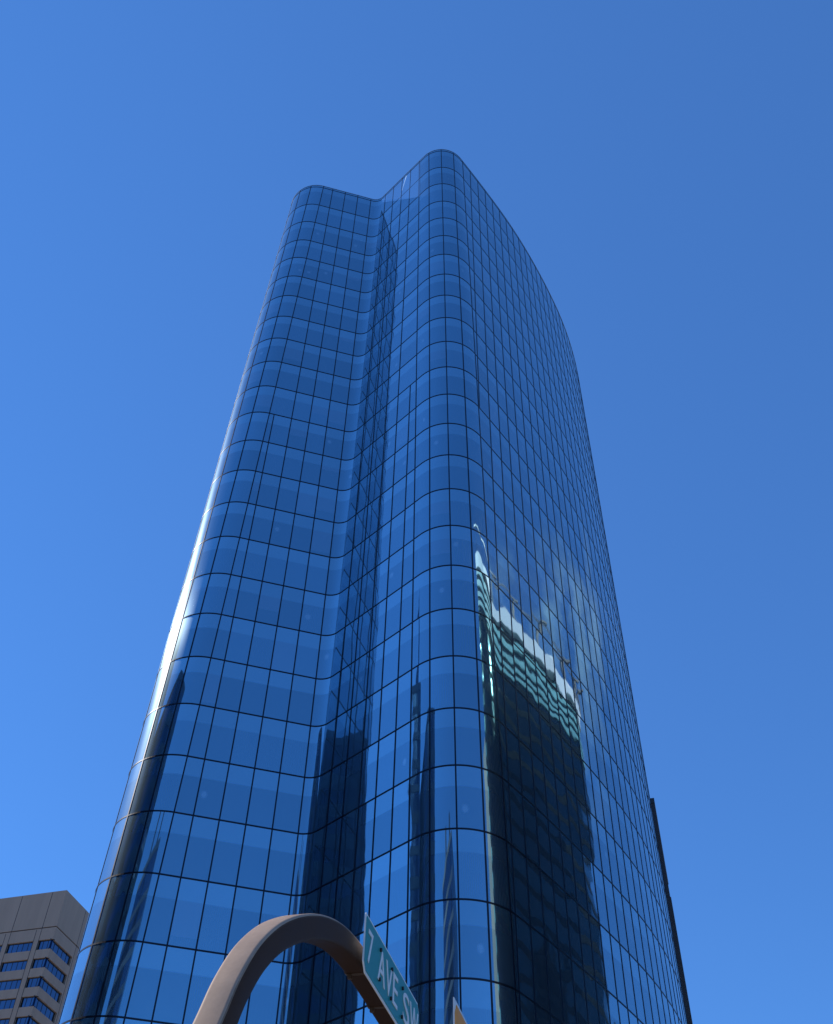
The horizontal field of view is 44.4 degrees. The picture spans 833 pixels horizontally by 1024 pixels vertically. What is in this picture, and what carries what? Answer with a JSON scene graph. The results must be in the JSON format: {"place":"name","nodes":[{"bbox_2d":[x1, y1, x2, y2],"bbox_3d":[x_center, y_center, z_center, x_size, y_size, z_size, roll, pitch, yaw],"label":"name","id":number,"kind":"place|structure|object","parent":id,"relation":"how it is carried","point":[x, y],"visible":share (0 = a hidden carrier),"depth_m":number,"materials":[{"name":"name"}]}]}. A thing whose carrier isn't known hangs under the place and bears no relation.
{"place":"outdoors","nodes":[
{"label":"outdoors","id":0,"kind":"place"},
{"bbox_2d":[193,913,394,1023],"bbox_3d":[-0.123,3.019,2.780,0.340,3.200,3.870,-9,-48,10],"label":"bent signal arm","id":1,"kind":"object","parent":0,"point":[255,952],"visible":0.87,"depth_m":2.76},
{"bbox_2d":[344,913,418,1023],"bbox_3d":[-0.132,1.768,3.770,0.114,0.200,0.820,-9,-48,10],"label":"street sign","id":2,"kind":"object","parent":1,"relation":"attached to","point":[383,975],"visible":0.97,"depth_m":3.68,"materials":[{"name":"teal metal"}]},
{"bbox_2d":[453,997,466,1023],"bbox_3d":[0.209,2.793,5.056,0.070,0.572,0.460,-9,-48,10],"label":"orange sign","id":3,"kind":"object","parent":1,"relation":"attached to","point":[458,1017],"visible":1,"depth_m":5.12,"materials":[{"name":"orange metal"}]},
{"bbox_2d":[0,0,832,1023],"label":"sky","id":4,"kind":"structure","parent":0,"point":[664,168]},
{"label":"ground","id":5,"kind":"structure","parent":0,"visible":0},
{"bbox_2d":[0,890,88,1023],"bbox_3d":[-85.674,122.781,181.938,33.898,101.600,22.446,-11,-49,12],"label":"office block","id":6,"kind":"structure","parent":5,"relation":"on","point":[41,935],"depth_m":202.35,"materials":[{"name":"grey concrete"}]},
{"bbox_2d":[0,1018,9,1023],"bbox_3d":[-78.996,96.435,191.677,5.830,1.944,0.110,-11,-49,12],"label":"window","id":7,"kind":"structure","parent":6,"relation":"in","point":[2,1021],"depth_m":191.77,"materials":[{"name":"blue glass"}]},
{"bbox_2d":[0,999,14,1009],"bbox_3d":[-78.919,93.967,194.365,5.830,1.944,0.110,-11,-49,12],"label":"window","id":8,"kind":"structure","parent":6,"relation":"in","point":[8,1003],"depth_m":194.27,"materials":[{"name":"blue glass"}]},
{"bbox_2d":[0,979,21,990],"bbox_3d":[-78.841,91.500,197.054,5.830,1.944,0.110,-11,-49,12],"label":"window","id":9,"kind":"structure","parent":6,"relation":"in","point":[11,984],"depth_m":197.09,"materials":[{"name":"blue glass"}]},
{"bbox_2d":[0,960,26,971],"bbox_3d":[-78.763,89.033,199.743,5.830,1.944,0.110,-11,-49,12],"label":"window","id":10,"kind":"structure","parent":6,"relation":"in","point":[18,965],"depth_m":199.85,"materials":[{"name":"blue glass"}]},
{"bbox_2d":[6,942,32,952],"bbox_3d":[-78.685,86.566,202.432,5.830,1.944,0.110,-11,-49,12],"label":"window","id":11,"kind":"structure","parent":6,"relation":"in","point":[20,947],"depth_m":202.55,"materials":[{"name":"blue glass"}]},
{"bbox_2d":[15,1015,38,1023],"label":"window","id":12,"kind":"structure","parent":6,"relation":"in","point":[21,1020],"depth_m":190.88,"materials":[{"name":"blue glass"}]},
{"bbox_2d":[20,995,54,1021],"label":"window","id":13,"kind":"structure","parent":6,"relation":"in","point":[34,1001],"depth_m":194.22,"materials":[{"name":"blue glass"}]},
{"bbox_2d":[26,976,59,1001],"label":"window","id":14,"kind":"structure","parent":6,"relation":"in","point":[39,981],"depth_m":196.87,"materials":[{"name":"blue glass"}]},
{"bbox_2d":[32,957,64,982],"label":"window","id":15,"kind":"structure","parent":6,"relation":"in","point":[45,962],"depth_m":199.56,"materials":[{"name":"blue glass"}]},
{"bbox_2d":[37,938,69,964],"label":"window","id":16,"kind":"structure","parent":6,"relation":"in","point":[46,944],"depth_m":202.23,"materials":[{"name":"blue glass"}]},
{"bbox_2d":[650,798,692,1023],"bbox_3d":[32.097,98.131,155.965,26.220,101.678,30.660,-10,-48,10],"label":"dark slab tower","id":17,"kind":"structure","parent":5,"relation":"on","point":[678,955],"depth_m":164.90,"materials":[{"name":"black glass"}]},
{"bbox_3d":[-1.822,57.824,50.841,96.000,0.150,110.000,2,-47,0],"label":"plaza","id":18,"kind":"structure","parent":0,"visible":0},
{"bbox_2d":[58,149,687,1023],"bbox_3d":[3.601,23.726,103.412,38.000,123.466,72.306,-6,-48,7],"label":"glass tower","id":19,"kind":"structure","parent":18,"relation":"on","point":[392,695],"depth_m":72.18,"materials":[{"name":"glass"}]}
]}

